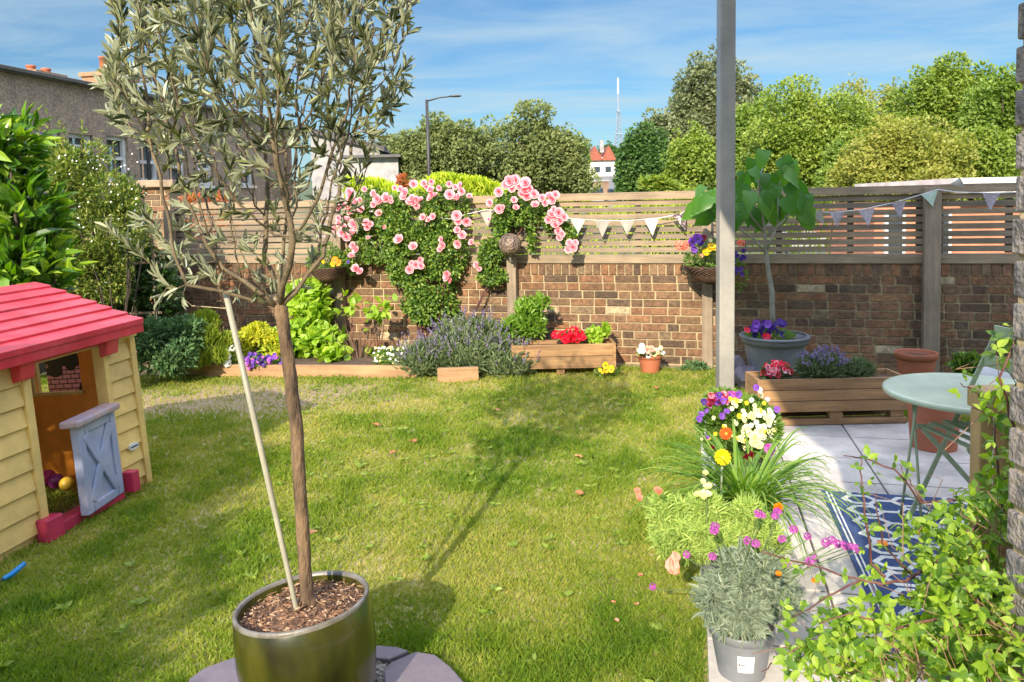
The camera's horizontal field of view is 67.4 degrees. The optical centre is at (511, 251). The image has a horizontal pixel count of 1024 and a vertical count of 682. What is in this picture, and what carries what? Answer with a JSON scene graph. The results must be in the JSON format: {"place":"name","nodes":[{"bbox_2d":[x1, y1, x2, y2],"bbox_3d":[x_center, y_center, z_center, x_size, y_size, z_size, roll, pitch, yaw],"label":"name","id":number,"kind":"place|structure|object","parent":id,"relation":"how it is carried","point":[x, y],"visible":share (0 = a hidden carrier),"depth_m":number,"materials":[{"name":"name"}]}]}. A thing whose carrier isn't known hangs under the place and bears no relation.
{"place":"outdoors","nodes":[
{"label":"outdoors","id":0,"kind":"place"},
{"bbox_2d":[171,346,397,364],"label":"bed soil","id":1,"kind":"structure","parent":0,"point":[369,359],"depth_m":7.20,"materials":[{"name":"soil"}]},
{"bbox_2d":[73,207,161,352],"bbox_3d":[-4.152,0.321,7.636,1.300,1.500,0.031,-1,4,0],"label":"trellis","id":2,"kind":"object","parent":1,"relation":"on","point":[155,312],"visible":0.17,"depth_m":7.63,"materials":[{"name":"brown wood"}]},
{"bbox_2d":[80,236,187,319],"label":"ivy shrub","id":3,"kind":"object","parent":1,"relation":"on","point":[146,282],"visible":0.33,"depth_m":7.71,"materials":[{"name":"green plant"}]},
{"bbox_2d":[181,307,233,370],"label":"goldenrod plant","id":4,"kind":"object","parent":1,"relation":"on","point":[214,351],"visible":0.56,"depth_m":6.91,"materials":[{"name":"green plant"}]},
{"bbox_2d":[222,320,280,362],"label":"golden shrub","id":5,"kind":"object","parent":1,"relation":"on","point":[253,334],"visible":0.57,"depth_m":7.34,"materials":[{"name":"yellow plant"}]},
{"bbox_2d":[243,352,281,369],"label":"viola flowers","id":6,"kind":"object","parent":1,"relation":"on","point":[261,359],"visible":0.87,"depth_m":6.94,"materials":[{"name":"purple plant"}]},
{"bbox_2d":[256,276,353,362],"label":"hydrangea shrub","id":7,"kind":"object","parent":1,"relation":"on","point":[311,313],"visible":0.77,"depth_m":7.46,"materials":[{"name":"green plant"}]},
{"bbox_2d":[332,215,347,345],"bbox_3d":[-1.771,0.440,7.909,0.092,1.630,0.085,0,4,16],"label":"fence post","id":8,"kind":"object","parent":1,"relation":"on","point":[339,286],"visible":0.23,"depth_m":7.87,"materials":[{"name":"brown wood"}]},
{"bbox_2d":[305,224,349,282],"bbox_3d":[-1.823,0.018,7.664,0.514,0.592,0.527,-1,4,0],"label":"hanging basket","id":9,"kind":"object","parent":8,"relation":"hanging from","point":[330,272],"visible":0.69,"depth_m":7.58,"materials":[{"name":"brown wicker"}]},
{"bbox_2d":[323,319,386,358],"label":"dead stems","id":10,"kind":"object","parent":1,"relation":"on","point":[361,345],"visible":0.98,"depth_m":7.36,"materials":[{"name":"plant"}]},
{"bbox_2d":[363,293,397,356],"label":"hydrangea shoot","id":11,"kind":"object","parent":1,"relation":"on","point":[377,314],"visible":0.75,"depth_m":7.40,"materials":[{"name":"green plant"}]},
{"bbox_2d":[372,346,403,364],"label":"daisy flowers","id":12,"kind":"object","parent":1,"relation":"on","point":[379,358],"visible":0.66,"depth_m":6.94,"materials":[{"name":"white plant"}]},
{"bbox_2d":[388,306,540,378],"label":"lavender bush","id":13,"kind":"object","parent":1,"relation":"on","point":[483,345],"visible":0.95,"depth_m":6.75,"materials":[{"name":"green plant"}]},
{"bbox_2d":[0,361,969,681],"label":"lawn","id":14,"kind":"structure","parent":0,"point":[182,401],"depth_m":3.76,"materials":[{"name":"plant"}]},
{"bbox_2d":[0,99,98,290],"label":"laurel shrub","id":15,"kind":"object","parent":14,"relation":"on","point":[36,244],"visible":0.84,"depth_m":5.50,"materials":[{"name":"green plant"}]},
{"bbox_2d":[0,282,152,563],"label":"playhouse","id":16,"kind":"object","parent":14,"relation":"on","point":[81,422],"visible":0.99,"depth_m":3.90,"materials":[{"name":"yellow plastic"}]},
{"bbox_2d":[59,402,123,515],"bbox_3d":[-2.083,1.036,3.850,0.100,0.475,0.361,-5,3,3],"label":"door","id":17,"kind":"structure","parent":16,"relation":"in","point":[93,432],"depth_m":3.81,"materials":[{"name":"blue plastic"}]},
{"bbox_2d":[24,108,153,314],"bbox_3d":[-3.936,-0.090,7.189,1.323,2.473,0.789,-1,4,0],"label":"jasmine shrub","id":18,"kind":"object","parent":14,"relation":"on","point":[68,161],"visible":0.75,"depth_m":7.15,"materials":[{"name":"green plant"}]},
{"bbox_2d":[134,312,209,380],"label":"sage plant","id":19,"kind":"object","parent":14,"relation":"on","point":[155,347],"visible":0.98,"depth_m":6.63,"materials":[{"name":"green plant"}]},
{"bbox_2d":[171,190,240,254],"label":"photinia shrub","id":20,"kind":"object","parent":14,"relation":"on","point":[191,197],"visible":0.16,"depth_m":9.21,"materials":[{"name":"orange plant"}]},
{"bbox_2d":[189,658,237,681],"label":"slate slab","id":21,"kind":"structure","parent":14,"relation":"on","point":[224,671],"depth_m":2.44,"materials":[{"name":"stone"}]},
{"bbox_2d":[0,376,672,681],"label":"lawn weeds","id":22,"kind":"object","parent":14,"relation":"on","point":[124,626],"visible":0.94,"depth_m":3.83,"materials":[{"name":"green plant"}]},
{"bbox_2d":[375,660,392,681],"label":"gravel","id":23,"kind":"structure","parent":14,"relation":"on","point":[381,667],"depth_m":2.46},
{"bbox_2d":[376,646,408,663],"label":"slate slab","id":24,"kind":"structure","parent":23,"relation":"on","point":[387,654],"depth_m":2.54,"materials":[{"name":"stone"}]},
{"bbox_2d":[332,179,481,336],"bbox_3d":[-1.000,0.182,7.593,1.563,1.774,0.410,0,4,14],"label":"rose bush","id":25,"kind":"object","parent":14,"relation":"on","point":[436,231],"visible":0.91,"depth_m":7.50,"materials":[{"name":"green plant"}]},
{"bbox_2d":[384,652,462,681],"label":"slate slab","id":26,"kind":"structure","parent":14,"relation":"on","point":[418,667],"depth_m":2.44,"materials":[{"name":"stone"}]},
{"bbox_2d":[341,171,507,254],"bbox_3d":[-1.002,0.022,8.945,2.155,1.907,0.604,0,4,12],"label":"laurel hedge","id":27,"kind":"object","parent":14,"relation":"on","point":[478,185],"visible":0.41,"depth_m":8.64,"materials":[{"name":"green plant"}]},
{"bbox_2d":[506,256,518,339],"bbox_3d":[0.012,0.648,7.425,0.092,1.200,0.085,0,4,16],"label":"fence post","id":28,"kind":"object","parent":14,"relation":"on","point":[512,283],"visible":0.45,"depth_m":7.37,"materials":[{"name":"brown wood"}]},
{"bbox_2d":[499,233,520,262],"bbox_3d":[0.010,-0.028,7.197,0.207,0.294,0.285,2,5,43],"label":"garden ball","id":29,"kind":"object","parent":28,"relation":"on","point":[509,244],"visible":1,"depth_m":7.10,"materials":[{"name":"brown metal"}]},
{"bbox_2d":[470,174,578,316],"bbox_3d":[-0.005,0.105,7.312,1.374,1.657,0.395,0,4,17],"label":"rose bush","id":30,"kind":"object","parent":14,"relation":"on","point":[556,219],"visible":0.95,"depth_m":7.18,"materials":[{"name":"pink plant"}]},
{"bbox_2d":[511,337,615,374],"bbox_3d":[0.451,0.936,6.859,0.913,0.275,0.310,-1,4,-1],"label":"wooden planter","id":31,"kind":"object","parent":14,"relation":"on","point":[559,356],"visible":0.76,"depth_m":6.73,"materials":[{"name":"brown wood"}]},
{"bbox_2d":[497,290,554,344],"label":"choisya shrub","id":32,"kind":"object","parent":31,"relation":"in","point":[530,322],"visible":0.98,"depth_m":6.92,"materials":[{"name":"green plant"}]},
{"bbox_2d":[551,326,586,343],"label":"red geranium","id":33,"kind":"object","parent":31,"relation":"in","point":[577,336],"visible":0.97,"depth_m":6.74,"materials":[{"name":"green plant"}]},
{"bbox_2d":[585,321,611,343],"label":"leafy plant","id":34,"kind":"object","parent":31,"relation":"in","point":[597,334],"visible":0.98,"depth_m":6.85,"materials":[{"name":"green plant"}]},
{"bbox_2d":[638,352,661,372],"bbox_3d":[1.221,0.984,6.794,0.218,0.155,0.218,-1,4,0],"label":"terracotta pot","id":35,"kind":"object","parent":14,"relation":"on","point":[651,364],"visible":0.81,"depth_m":6.72,"materials":[{"name":"ceramic"}]},
{"bbox_2d":[517,196,833,254],"bbox_3d":[1.830,0.070,9.460,3.995,1.631,0.620,0,4,12],"label":"garden hedge","id":36,"kind":"object","parent":14,"relation":"on","point":[675,226],"visible":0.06,"depth_m":9.27,"materials":[{"name":"green plant"}]},
{"bbox_2d":[701,224,712,367],"bbox_3d":[1.760,0.426,6.923,0.092,1.630,0.085,0,4,16],"label":"fence post","id":37,"kind":"object","parent":14,"relation":"on","point":[707,323],"visible":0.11,"depth_m":6.89,"materials":[{"name":"brown wood"}]},
{"bbox_2d":[675,222,748,292],"bbox_3d":[1.756,0.026,6.656,0.580,0.675,0.534,0,4,26],"label":"hanging basket","id":38,"kind":"object","parent":37,"relation":"hanging from","point":[701,272],"visible":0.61,"depth_m":6.53,"materials":[{"name":"multicoloured wicker"}]},
{"bbox_2d":[734,355,758,388],"bbox_3d":[1.923,0.985,6.211,0.396,0.286,0.318,-1,4,0],"label":"rock","id":39,"kind":"object","parent":14,"relation":"on","point":[740,367],"visible":0.23,"depth_m":6.14,"materials":[{"name":"grey stone"}]},
{"bbox_2d":[739,330,810,370],"bbox_3d":[2.124,0.872,6.218,0.552,0.411,0.552,-1,4,0],"label":"grey pot","id":40,"kind":"object","parent":14,"relation":"on","point":[759,352],"visible":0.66,"depth_m":6.02,"materials":[{"name":"plastic"}]},
{"bbox_2d":[681,149,815,332],"bbox_3d":[1.902,-0.070,6.128,1.118,1.467,0.549,-1,4,0],"label":"fig tree","id":41,"kind":"object","parent":40,"relation":"in","point":[774,207],"visible":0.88,"depth_m":6.06,"materials":[{"name":"green plant"}]},
{"bbox_2d":[744,318,796,341],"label":"pansy flowers","id":42,"kind":"object","parent":40,"relation":"in","point":[763,331],"visible":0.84,"depth_m":6.08,"materials":[{"name":"purple plant"}]},
{"bbox_2d":[894,348,938,374],"bbox_3d":[3.061,0.920,5.821,0.302,0.325,0.302,-1,4,0],"label":"terracotta bowl","id":43,"kind":"object","parent":14,"relation":"on","point":[912,360],"visible":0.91,"depth_m":5.73,"materials":[{"name":"ceramic"}]},
{"bbox_2d":[921,187,941,372],"bbox_3d":[3.509,0.350,6.429,0.125,1.770,0.085,0,4,16],"label":"fence post","id":44,"kind":"object","parent":14,"relation":"on","point":[931,274],"visible":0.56,"depth_m":6.38,"materials":[{"name":"brown wood"}]},
{"bbox_2d":[816,178,1015,225],"bbox_3d":[3.260,-0.406,6.377,1.738,0.390,0.024,0,4,16],"label":"bunting","id":45,"kind":"object","parent":44,"relation":"hanging from","point":[930,197],"visible":0.95,"depth_m":6.39,"materials":[{"name":"fabric"}]},
{"bbox_2d":[944,348,981,373],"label":"strawberry plant","id":46,"kind":"object","parent":14,"relation":"on","point":[961,358],"visible":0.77,"depth_m":6.07,"materials":[{"name":"green plant"}]},
{"bbox_2d":[1005,2,1023,681],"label":"brick house","id":47,"kind":"structure","parent":14,"relation":"on","point":[1015,539],"depth_m":1.39,"materials":[{"name":"brick"}]},
{"bbox_2d":[752,301,1023,681],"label":"climbing plant","id":48,"kind":"object","parent":47,"relation":"attached to","point":[968,589],"visible":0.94,"depth_m":1.52,"materials":[{"name":"green plant"}]},
{"bbox_2d":[193,224,796,254],"bbox_3d":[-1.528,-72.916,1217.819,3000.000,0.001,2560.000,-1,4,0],"label":"ground","id":49,"kind":"structure","parent":0,"point":[525,240],"depth_m":31.06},
{"bbox_2d":[0,56,294,249],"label":"terraced house","id":50,"kind":"structure","parent":49,"relation":"on","point":[71,103],"depth_m":25.75,"materials":[{"name":"white paint"}]},
{"bbox_2d":[106,136,126,181],"bbox_3d":[-13.421,-3.115,25.986,0.400,1.535,1.200,0,4,13],"label":"window","id":51,"kind":"structure","parent":50,"relation":"in","point":[119,148],"depth_m":26.32,"materials":[{"name":"white paint"}]},
{"bbox_2d":[110,180,196,314],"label":"brick pier","id":52,"kind":"structure","parent":49,"relation":"on","point":[152,198],"depth_m":9.67,"materials":[{"name":"brick"}]},
{"bbox_2d":[182,364,416,377],"bbox_3d":[-1.935,1.120,6.925,2.215,0.200,0.050,-1,4,7],"label":"edging board","id":53,"kind":"object","parent":49,"relation":"on","point":[372,371],"visible":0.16,"depth_m":6.88,"materials":[{"name":"brown wood"}]},
{"bbox_2d":[302,125,396,236],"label":"rendered building","id":54,"kind":"structure","parent":49,"relation":"on","point":[317,176],"depth_m":35.81,"materials":[{"name":"paint"}]},
{"bbox_2d":[343,154,414,242],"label":"grey outbuilding","id":55,"kind":"structure","parent":49,"relation":"on","point":[386,166],"depth_m":29.85,"materials":[{"name":"paint"}]},
{"bbox_2d":[386,110,500,210],"bbox_3d":[-2.710,-2.944,30.794,4.606,5.448,3.251,-1,4,0],"label":"willow tree","id":56,"kind":"object","parent":49,"relation":"on","point":[455,147],"visible":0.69,"depth_m":29.94,"materials":[{"name":"green plant"}]},
{"bbox_2d":[437,366,478,382],"bbox_3d":[-0.462,1.101,6.601,0.352,0.215,0.050,-1,4,-3],"label":"edging board","id":57,"kind":"object","parent":49,"relation":"on","point":[451,374],"visible":0.56,"depth_m":6.57,"materials":[{"name":"brown wood"}]},
{"bbox_2d":[469,97,602,240],"bbox_3d":[0.876,-3.361,31.876,5.661,6.010,3.643,-1,4,0],"label":"willow tree","id":58,"kind":"object","parent":49,"relation":"on","point":[544,156],"visible":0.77,"depth_m":30.97,"materials":[{"name":"green plant"}]},
{"bbox_2d":[157,263,1017,375],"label":"brick wall","id":59,"kind":"structure","parent":49,"relation":"on","point":[871,312],"depth_m":7.02,"materials":[{"name":"brick"}]},
{"bbox_2d":[171,199,339,262],"bbox_3d":[-2.747,-0.207,8.209,2.114,0.658,0.079,0,4,16],"label":"slatted fence","id":60,"kind":"object","parent":59,"relation":"on","point":[303,205],"visible":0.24,"depth_m":8.21,"materials":[{"name":"brown wood"}]},
{"bbox_2d":[340,195,517,262],"bbox_3d":[-0.877,-0.214,7.686,1.923,0.658,0.079,0,4,16],"label":"slatted fence","id":61,"kind":"object","parent":59,"relation":"on","point":[482,200],"visible":0.13,"depth_m":7.54,"materials":[{"name":"brown wood"}]},
{"bbox_2d":[513,190,706,262],"bbox_3d":[0.889,-0.221,7.193,1.895,0.658,0.079,0,4,16],"label":"slatted fence","id":62,"kind":"object","parent":59,"relation":"on","point":[629,198],"visible":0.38,"depth_m":7.14,"materials":[{"name":"brown wood"}]},
{"bbox_2d":[442,209,685,236],"bbox_3d":[0.462,-0.283,7.167,2.629,0.309,0.024,0,4,16],"label":"bunting","id":63,"kind":"object","parent":62,"relation":"hanging from","point":[651,223],"visible":0.72,"depth_m":7.04,"materials":[{"name":"fabric"}]},
{"bbox_2d":[707,185,930,262],"bbox_3d":[2.640,-0.228,6.704,1.893,0.658,0.079,0,4,16],"label":"slatted fence","id":64,"kind":"object","parent":59,"relation":"on","point":[863,193],"visible":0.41,"depth_m":6.61,"materials":[{"name":"brown wood"}]},
{"bbox_2d":[931,183,1019,262],"bbox_3d":[4.083,-0.234,6.301,1.256,0.658,0.079,0,4,16],"label":"slatted fence","id":65,"kind":"object","parent":59,"relation":"on","point":[1008,218],"visible":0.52,"depth_m":6.34,"materials":[{"name":"brown wood"}]},
{"bbox_2d":[612,120,669,233],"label":"yew tree","id":66,"kind":"object","parent":49,"relation":"on","point":[640,150],"visible":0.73,"depth_m":36.42,"materials":[{"name":"green plant"}]},
{"bbox_2d":[635,173,707,253],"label":"hedge","id":67,"kind":"object","parent":49,"relation":"on","point":[660,183],"visible":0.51,"depth_m":10.34,"materials":[{"name":"green plant"}]},
{"bbox_2d":[641,90,712,226],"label":"poplar tree","id":68,"kind":"object","parent":49,"relation":"on","point":[660,120],"visible":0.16,"depth_m":40.06,"materials":[{"name":"green plant"}]},
{"bbox_2d":[651,120,715,225],"bbox_3d":[7.535,-3.081,32.723,3.230,5.050,2.384,-1,4,0],"label":"sycamore tree","id":69,"kind":"object","parent":49,"relation":"on","point":[691,161],"visible":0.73,"depth_m":32.29,"materials":[{"name":"green plant"}]},
{"bbox_2d":[660,39,764,187],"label":"poplar tree","id":70,"kind":"object","parent":49,"relation":"on","point":[700,96],"visible":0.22,"depth_m":40.63,"materials":[{"name":"green plant"}]},
{"bbox_2d":[735,84,786,203],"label":"ash tree","id":71,"kind":"object","parent":49,"relation":"on","point":[741,120],"visible":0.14,"depth_m":38.10,"materials":[{"name":"green plant"}]},
{"bbox_2d":[735,72,882,224],"bbox_3d":[13.705,-4.420,34.720,6.725,7.251,4.991,0,4,22],"label":"sycamore tree","id":72,"kind":"object","parent":49,"relation":"on","point":[801,136],"visible":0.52,"depth_m":33.53,"materials":[{"name":"green plant"}]},
{"bbox_2d":[811,137,858,202],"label":"hazel tree","id":73,"kind":"object","parent":49,"relation":"on","point":[830,157],"visible":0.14,"depth_m":30.48,"materials":[{"name":"green plant"}]},
{"bbox_2d":[829,72,881,126],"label":"birch tree","id":74,"kind":"object","parent":49,"relation":"on","point":[860,90],"visible":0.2,"depth_m":45.15,"materials":[{"name":"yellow plant"}]},
{"bbox_2d":[869,76,908,121],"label":"birch tree","id":75,"kind":"object","parent":49,"relation":"on","point":[887,87],"visible":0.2,"depth_m":46.32,"materials":[{"name":"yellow plant"}]},
{"bbox_2d":[823,113,981,202],"bbox_3d":[13.989,-2.680,27.744,5.159,4.614,3.960,-1,4,0],"label":"maple tree","id":76,"kind":"object","parent":49,"relation":"on","point":[903,151],"visible":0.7,"depth_m":26.89,"materials":[{"name":"yellow plant"}]},
{"bbox_2d":[797,177,1019,253],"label":"orange outbuilding","id":77,"kind":"structure","parent":49,"relation":"on","point":[985,180],"depth_m":11.22,"materials":[{"name":"white paint"}]},
{"bbox_2d":[880,50,996,200],"bbox_3d":[22.419,-5.765,39.758,6.940,8.941,4.506,-1,4,0],"label":"oak tree","id":78,"kind":"object","parent":49,"relation":"on","point":[941,88],"visible":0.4,"depth_m":38.50,"materials":[{"name":"green plant"}]},
{"bbox_2d":[944,122,1020,200],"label":"hazel tree","id":79,"kind":"object","parent":49,"relation":"on","point":[997,156],"visible":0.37,"depth_m":28.15,"materials":[{"name":"green plant"}]},
{"bbox_2d":[956,61,1021,199],"bbox_3d":[21.622,-4.594,33.820,4.359,7.350,2.940,-1,4,0],"label":"oak tree","id":80,"kind":"object","parent":49,"relation":"on","point":[996,105],"visible":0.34,"depth_m":33.16,"materials":[{"name":"green plant"}]},
{"bbox_2d":[0,0,1023,180],"label":"sky","id":81,"kind":"structure","parent":0,"point":[571,55],"materials":[{"name":"blue"}]},
{"bbox_2d":[293,178,1015,224],"bbox_3d":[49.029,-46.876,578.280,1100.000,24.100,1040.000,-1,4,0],"label":"hill","id":82,"kind":"structure","parent":0,"point":[309,190],"depth_m":99.20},
{"bbox_2d":[589,140,615,176],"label":"house","id":83,"kind":"structure","parent":82,"relation":"on","point":[603,162],"depth_m":139.29,"materials":[{"name":"paint"}]},
{"bbox_2d":[701,420,992,681],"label":"patio","id":84,"kind":"structure","parent":0,"point":[886,442],"depth_m":3.98,"materials":[{"name":"stone"}]},
{"bbox_2d":[715,0,735,491],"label":"grey pole","id":85,"kind":"object","parent":84,"relation":"on","point":[725,164],"visible":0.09,"depth_m":3.74,"materials":[{"name":"metal"}]},
{"bbox_2d":[699,549,769,623],"bbox_3d":[0.766,1.151,2.676,0.255,0.300,0.255,-1,4,0],"label":"flower pot","id":86,"kind":"object","parent":84,"relation":"on","point":[707,566],"visible":0.02,"depth_m":2.61,"materials":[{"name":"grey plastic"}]},
{"bbox_2d":[634,484,796,574],"bbox_3d":[0.691,0.936,2.624,0.570,0.331,0.445,-1,4,0],"label":"poppy plant","id":87,"kind":"object","parent":86,"relation":"in","point":[677,529],"visible":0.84,"depth_m":2.62,"materials":[{"name":"green plant"}]},
{"bbox_2d":[708,622,775,681],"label":"nursery pot","id":88,"kind":"object","parent":84,"relation":"on","point":[736,664],"visible":0.57,"depth_m":2.34,"materials":[{"name":"grey plastic"}]},
{"bbox_2d":[649,508,860,650],"bbox_3d":[0.772,0.981,2.392,0.669,0.451,0.290,-1,4,0],"label":"wallflower plant","id":89,"kind":"object","parent":88,"relation":"in","point":[745,593],"visible":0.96,"depth_m":2.35,"materials":[{"name":"green plant"}]},
{"bbox_2d":[712,446,772,487],"bbox_3d":[1.105,1.102,3.696,0.286,0.260,0.286,-1,4,0],"label":"flower pot","id":90,"kind":"object","parent":84,"relation":"on","point":[761,459],"visible":0.06,"depth_m":3.66,"materials":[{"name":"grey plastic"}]},
{"bbox_2d":[693,384,785,463],"bbox_3d":[1.065,0.800,3.639,0.452,0.408,0.379,-1,4,0],"label":"viola mound","id":91,"kind":"object","parent":90,"relation":"on","point":[752,408],"visible":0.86,"depth_m":3.56,"materials":[{"name":"multicoloured plant"}]},
{"bbox_2d":[700,385,739,413],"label":"petunia flowers","id":92,"kind":"object","parent":91,"relation":"on","point":[710,397],"visible":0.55,"depth_m":3.63,"materials":[{"name":"pink plant"}]},
{"bbox_2d":[717,489,782,522],"bbox_3d":[0.951,1.131,3.096,0.265,0.280,0.265,-1,4,0],"label":"flower pot","id":93,"kind":"object","parent":84,"relation":"on","point":[768,510],"visible":0.02,"depth_m":3.08,"materials":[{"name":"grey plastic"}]},
{"bbox_2d":[616,418,875,578],"bbox_3d":[0.920,0.952,3.079,0.992,0.426,0.999,1,4,33],"label":"daylily plant","id":94,"kind":"object","parent":93,"relation":"in","point":[735,480],"visible":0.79,"depth_m":3.07,"materials":[{"name":"green plant"}]},
{"bbox_2d":[745,368,906,425],"bbox_3d":[2.087,0.967,5.135,0.976,0.304,0.280,-1,4,0],"label":"pallet planter","id":95,"kind":"object","parent":84,"relation":"on","point":[831,401],"visible":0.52,"depth_m":5.00,"materials":[{"name":"brown wood"}]},
{"bbox_2d":[759,360,793,379],"bbox_3d":[1.763,0.811,5.118,0.233,0.191,0.205,-1,4,0],"label":"red verbena","id":96,"kind":"object","parent":95,"relation":"in","point":[769,370],"visible":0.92,"depth_m":5.07,"materials":[{"name":"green plant"}]},
{"bbox_2d":[793,343,850,378],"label":"potted lavender","id":97,"kind":"object","parent":95,"relation":"in","point":[823,363],"visible":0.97,"depth_m":5.05,"materials":[{"name":"purple plant"}]},
{"bbox_2d":[843,354,879,377],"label":"rosemary plant","id":98,"kind":"object","parent":95,"relation":"in","point":[861,366],"visible":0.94,"depth_m":5.07,"materials":[{"name":"green plant"}]},
{"bbox_2d":[821,490,968,668],"bbox_3d":[1.850,1.248,3.030,0.955,0.009,1.500,0,4,13],"label":"outdoor rug","id":99,"kind":"object","parent":84,"relation":"on","point":[890,510],"visible":0.2,"depth_m":3.34,"materials":[{"name":"fabric"}]},
{"bbox_2d":[882,373,1016,526],"bbox_3d":[2.095,0.924,3.486,0.756,0.600,0.756,-1,4,0],"label":"bistro table","id":100,"kind":"object","parent":99,"relation":"on","point":[925,390],"visible":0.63,"depth_m":3.49,"materials":[{"name":"green metal"}]},
{"bbox_2d":[910,325,1016,527],"bbox_3d":[2.057,0.794,3.359,0.450,0.883,0.380,-2,4,-6],"label":"folding chair","id":101,"kind":"object","parent":99,"relation":"on","point":[948,426],"visible":0.35,"depth_m":3.50,"materials":[{"name":"green metal"}]},
{"bbox_2d":[907,403,960,452],"bbox_3d":[2.483,0.964,4.521,0.322,0.370,0.322,-1,4,0],"label":"terracotta tub","id":102,"kind":"object","parent":84,"relation":"on","point":[924,415],"visible":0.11,"depth_m":4.42,"materials":[{"name":"ceramic"}]},
{"bbox_2d":[967,384,1014,681],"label":"gate post","id":103,"kind":"object","parent":84,"relation":"on","point":[977,441],"visible":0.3,"depth_m":1.84,"materials":[{"name":"brown wood"}]},
{"bbox_3d":[-0.604,1.379,2.350,0.432,0.030,0.276,-1,4,0],"label":"slate slab","id":104,"kind":"object","parent":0,"visible":0},
{"bbox_2d":[232,570,375,681],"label":"glazed pot","id":105,"kind":"object","parent":104,"relation":"on","point":[330,636],"visible":0.88,"depth_m":2.16,"materials":[{"name":"metal"}]},
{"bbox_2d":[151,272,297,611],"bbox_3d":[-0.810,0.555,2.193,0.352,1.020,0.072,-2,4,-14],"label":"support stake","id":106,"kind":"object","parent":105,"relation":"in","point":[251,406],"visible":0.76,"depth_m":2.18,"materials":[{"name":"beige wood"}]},
{"bbox_2d":[87,0,421,608],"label":"olive tree","id":107,"kind":"object","parent":105,"relation":"in","point":[340,48],"visible":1,"depth_m":2.07,"materials":[{"name":"green plant"}]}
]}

